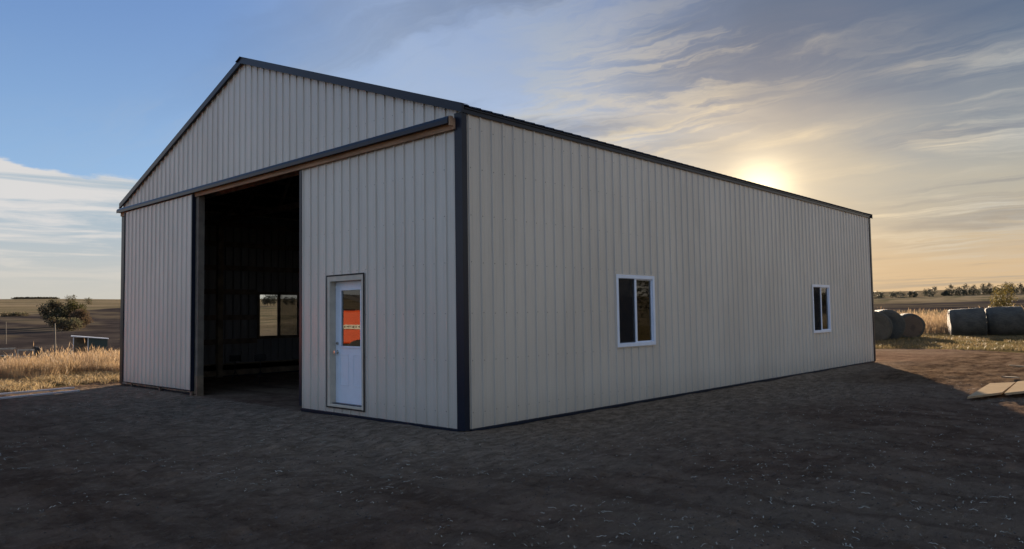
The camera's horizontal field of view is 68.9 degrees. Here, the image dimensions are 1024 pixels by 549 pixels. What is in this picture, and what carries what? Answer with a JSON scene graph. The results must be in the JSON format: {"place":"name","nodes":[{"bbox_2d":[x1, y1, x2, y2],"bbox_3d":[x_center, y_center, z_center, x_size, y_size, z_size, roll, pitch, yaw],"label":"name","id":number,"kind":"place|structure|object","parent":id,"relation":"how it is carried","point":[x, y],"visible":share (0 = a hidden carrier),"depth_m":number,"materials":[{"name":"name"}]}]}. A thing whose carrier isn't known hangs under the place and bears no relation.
{"place":"outdoors","nodes":[
{"label":"outdoors","id":0,"kind":"place"},
{"bbox_2d":[31,346,39,360],"bbox_3d":[-33.235,5.793,52.079,0.600,1.550,0.200,-2,-3,24],"label":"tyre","id":1,"kind":"object","parent":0,"point":[37,348],"visible":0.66,"depth_m":52.01,"materials":[{"name":"black rubber"}]},
{"bbox_2d":[0,339,119,381],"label":"tall grass","id":2,"kind":"structure","parent":0,"point":[48,365],"depth_m":21.27,"materials":[{"name":"beige plant"}]},
{"bbox_2d":[0,370,119,392],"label":"flattened grass","id":3,"kind":"structure","parent":0,"point":[101,376],"depth_m":19.16,"materials":[{"name":"beige plant"}]},
{"bbox_2d":[0,288,1023,548],"bbox_3d":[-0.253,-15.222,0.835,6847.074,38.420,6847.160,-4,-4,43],"label":"ground","id":4,"kind":"structure","parent":0,"point":[494,508],"depth_m":7.87,"materials":[{"name":"soil"}]},
{"bbox_2d":[0,348,15,360],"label":"feed rack","id":5,"kind":"object","parent":4,"relation":"on","point":[2,356],"visible":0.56,"depth_m":50.95,"materials":[{"name":"grey metal"}]},
{"bbox_2d":[0,312,20,316],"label":"bush","id":6,"kind":"object","parent":4,"relation":"on","point":[8,313],"visible":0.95,"depth_m":247.67,"materials":[{"name":"green plant"}]},
{"bbox_2d":[9,311,29,315],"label":"bush","id":7,"kind":"object","parent":4,"relation":"on","point":[23,313],"visible":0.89,"depth_m":249.78,"materials":[{"name":"green plant"}]},
{"bbox_2d":[17,349,34,359],"bbox_3d":[-32.620,5.686,50.100,0.960,1.320,0.900,1,-4,-33],"label":"feed rack","id":8,"kind":"object","parent":4,"relation":"on","point":[33,350],"visible":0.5,"depth_m":49.87,"materials":[{"name":"grey metal"}]},
{"bbox_2d":[11,296,59,298],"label":"woodland","id":9,"kind":"object","parent":4,"relation":"on","point":[38,297],"visible":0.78,"depth_m":593.51,"materials":[{"name":"green plant"}]},
{"bbox_2d":[0,387,74,394],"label":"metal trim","id":10,"kind":"structure","parent":4,"relation":"on","point":[37,390],"depth_m":16.60,"materials":[{"name":"grey metal"}]},
{"bbox_2d":[0,390,79,398],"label":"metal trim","id":11,"kind":"structure","parent":4,"relation":"on","point":[19,396],"depth_m":15.71,"materials":[{"name":"grey metal"}]},
{"bbox_2d":[36,298,72,325],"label":"bushy tree","id":12,"kind":"object","parent":4,"relation":"on","point":[58,309],"visible":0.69,"depth_m":169.12,"materials":[{"name":"green plant"}]},
{"bbox_2d":[54,323,55,351],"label":"wooden pole","id":13,"kind":"object","parent":4,"relation":"on","point":[55,336],"visible":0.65,"depth_m":68.05,"materials":[{"name":"wood"}]},
{"bbox_2d":[46,316,84,330],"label":"bushy tree","id":14,"kind":"object","parent":4,"relation":"on","point":[61,323],"visible":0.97,"depth_m":151.13,"materials":[{"name":"green plant"}]},
{"bbox_2d":[62,300,87,321],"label":"bushy tree","id":15,"kind":"object","parent":4,"relation":"on","point":[72,305],"visible":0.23,"depth_m":173.51,"materials":[{"name":"green plant"}]},
{"bbox_2d":[68,308,93,327],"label":"bushy tree","id":16,"kind":"object","parent":4,"relation":"on","point":[80,314],"visible":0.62,"depth_m":165.46,"materials":[{"name":"green plant"}]},
{"bbox_2d":[71,335,108,355],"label":"loafing shed","id":17,"kind":"structure","parent":4,"relation":"on","point":[88,343],"depth_m":78.04,"materials":[{"name":"green metal"}]},
{"bbox_2d":[229,355,242,382],"bbox_3d":[-6.848,2.342,18.483,0.332,0.685,0.326,-1,-3,3],"label":"work light","id":18,"kind":"object","parent":4,"relation":"on","point":[235,358],"visible":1,"depth_m":18.48,"materials":[{"name":"black metal"}]},
{"bbox_2d":[263,295,271,305],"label":"tree","id":19,"kind":"object","parent":4,"relation":"on","point":[266,300],"visible":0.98,"depth_m":407.88,"materials":[{"name":"green plant"}]},
{"bbox_2d":[116,56,875,431],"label":"pole barn","id":20,"kind":"structure","parent":4,"relation":"on","point":[412,258],"depth_m":12.87,"materials":[{"name":"beige paint"}]},
{"bbox_2d":[122,194,195,390],"bbox_3d":[-8.006,0.451,16.809,3.735,4.112,0.076,-4,-4,43],"label":"sliding door","id":21,"kind":"structure","parent":20,"relation":"in","point":[158,336],"depth_m":16.61,"materials":[{"name":"beige paint"}]},
{"bbox_2d":[257,291,298,338],"bbox_3d":[-6.705,1.167,21.475,0.092,1.348,1.373,-4,-4,43],"label":"window","id":22,"kind":"structure","parent":20,"relation":"in","point":[287,302],"depth_m":21.64,"materials":[{"name":"clear glass"}]},
{"bbox_2d":[333,280,361,404],"bbox_3d":[-2.594,1.086,11.964,0.859,1.967,0.115,-4,-4,43],"label":"entry door","id":23,"kind":"structure","parent":20,"relation":"in","point":[348,293],"depth_m":12.03,"materials":[{"name":"white metal"}]},
{"bbox_2d":[615,273,655,347],"bbox_3d":[2.161,0.635,13.151,0.092,1.268,1.228,-4,-4,43],"label":"window","id":24,"kind":"structure","parent":20,"relation":"in","point":[635,294],"depth_m":13.12,"materials":[{"name":"white plastic"}]},
{"bbox_2d":[812,284,830,333],"bbox_3d":[8.056,0.893,19.511,0.092,1.268,1.228,-4,-4,43],"label":"window","id":25,"kind":"structure","parent":20,"relation":"in","point":[820,292],"depth_m":19.49,"materials":[{"name":"white plastic"}]},
{"bbox_2d":[0,377,1023,548],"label":"soil clods","id":26,"kind":"object","parent":4,"relation":"on","point":[1014,532],"visible":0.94,"depth_m":7.14,"materials":[{"name":"brown soil"}]},
{"bbox_2d":[0,380,1023,548],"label":"straw litter","id":27,"kind":"object","parent":4,"relation":"on","point":[692,527],"visible":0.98,"depth_m":7.41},
{"bbox_2d":[873,292,884,297],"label":"round bush","id":28,"kind":"object","parent":4,"relation":"on","point":[881,295],"visible":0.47,"depth_m":322.27,"materials":[{"name":"green plant"}]},
{"bbox_2d":[874,311,892,341],"bbox_3d":[18.250,2.609,37.746,1.638,1.542,1.538,-2,-3,19],"label":"hay bale","id":29,"kind":"object","parent":4,"relation":"on","point":[883,326],"visible":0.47,"depth_m":36.94},
{"bbox_2d":[875,309,905,338],"bbox_3d":[19.333,2.604,38.776,1.675,1.588,1.537,-1,-3,10],"label":"hay bale","id":30,"kind":"object","parent":4,"relation":"on","point":[898,322],"visible":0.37,"depth_m":37.98},
{"bbox_2d":[889,291,906,297],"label":"round bush","id":31,"kind":"object","parent":4,"relation":"on","point":[895,295],"visible":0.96,"depth_m":323.64,"materials":[{"name":"green plant"}]},
{"bbox_2d":[906,291,917,296],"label":"round bush","id":32,"kind":"object","parent":4,"relation":"on","point":[909,293],"visible":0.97,"depth_m":323.83,"materials":[{"name":"green plant"}]},
{"bbox_2d":[900,313,924,337],"bbox_3d":[21.303,2.772,40.233,1.526,1.364,0.989,-1,-3,7],"label":"hay bale","id":33,"kind":"object","parent":4,"relation":"on","point":[915,325],"visible":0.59,"depth_m":39.75},
{"bbox_2d":[921,288,937,296],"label":"round bush","id":34,"kind":"object","parent":4,"relation":"on","point":[924,292],"visible":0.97,"depth_m":324.99,"materials":[{"name":"green plant"}]},
{"bbox_2d":[941,290,950,295],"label":"cedar tree","id":35,"kind":"object","parent":4,"relation":"on","point":[945,292],"visible":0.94,"depth_m":328.21,"materials":[{"name":"green plant"}]},
{"bbox_2d":[945,284,960,295],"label":"cedar tree","id":36,"kind":"object","parent":4,"relation":"on","point":[952,286],"visible":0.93,"depth_m":329.77,"materials":[{"name":"green plant"}]},
{"bbox_2d":[952,287,965,294],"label":"cedar tree","id":37,"kind":"object","parent":4,"relation":"on","point":[962,292],"visible":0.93,"depth_m":328.52,"materials":[{"name":"green plant"}]},
{"bbox_2d":[961,283,972,294],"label":"cedar tree","id":38,"kind":"object","parent":4,"relation":"on","point":[965,287],"visible":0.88,"depth_m":329.50,"materials":[{"name":"green plant"}]},
{"bbox_2d":[947,308,987,335],"bbox_3d":[25.722,2.718,42.228,1.790,1.602,1.809,-5,-6,24],"label":"hay bale","id":39,"kind":"object","parent":4,"relation":"on","point":[969,321],"visible":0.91,"depth_m":41.58},
{"bbox_2d":[968,284,979,294],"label":"cedar tree","id":40,"kind":"object","parent":4,"relation":"on","point":[974,289],"visible":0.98,"depth_m":327.97,"materials":[{"name":"green plant"}]},
{"bbox_2d":[977,284,989,294],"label":"cedar tree","id":41,"kind":"object","parent":4,"relation":"on","point":[982,288],"visible":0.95,"depth_m":327.74,"materials":[{"name":"green plant"}]},
{"bbox_2d":[985,283,993,294],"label":"cedar tree","id":42,"kind":"object","parent":4,"relation":"on","point":[990,288],"visible":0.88,"depth_m":326.58,"materials":[{"name":"green plant"}]},
{"bbox_2d":[967,382,1014,398],"bbox_3d":[8.831,2.113,13.694,0.391,0.038,3.282,-3,-4,39],"label":"plywood sheet","id":43,"kind":"object","parent":4,"relation":"on","point":[990,389],"visible":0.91,"depth_m":13.53,"materials":[{"name":"beige wood"}]},
{"bbox_2d":[984,306,1023,335],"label":"hay bale","id":44,"kind":"object","parent":4,"relation":"on","point":[1007,320],"visible":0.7,"depth_m":41.46},
{"bbox_2d":[989,282,1018,306],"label":"yellow tree","id":45,"kind":"object","parent":4,"relation":"on","point":[1003,302],"visible":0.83,"depth_m":106.61,"materials":[{"name":"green plant"}]},
{"bbox_2d":[1001,376,1019,378],"bbox_3d":[10.761,2.220,16.116,0.500,0.030,0.100,6,-3,-26],"label":"scrap board","id":46,"kind":"object","parent":4,"relation":"on","point":[1010,377],"visible":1,"depth_m":16.05,"materials":[{"name":"brown wood"}]},
{"bbox_2d":[1004,381,1023,394],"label":"plywood sheet","id":47,"kind":"object","parent":4,"relation":"on","point":[1017,387],"visible":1,"depth_m":13.42,"materials":[{"name":"beige wood"}]},
{"bbox_2d":[1008,282,1019,293],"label":"cedar tree","id":48,"kind":"object","parent":4,"relation":"on","point":[1015,289],"visible":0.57,"depth_m":325.35,"materials":[{"name":"green plant"}]},
{"bbox_2d":[1015,283,1023,293],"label":"cedar tree","id":49,"kind":"object","parent":4,"relation":"on","point":[1021,287],"visible":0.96,"depth_m":324.92,"materials":[{"name":"green plant"}]},
{"bbox_2d":[0,0,1023,298],"label":"sky","id":50,"kind":"structure","parent":0,"point":[908,115],"materials":[{"name":"blue"}]},
{"bbox_2d":[875,331,1023,350],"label":"short grass","id":51,"kind":"structure","parent":0,"point":[941,338],"depth_m":33.67,"materials":[{"name":"plant"}]},
{"bbox_2d":[877,304,1021,333],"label":"tall grass","id":52,"kind":"structure","parent":0,"point":[936,324],"depth_m":46.84,"materials":[{"name":"beige plant"}]}
]}

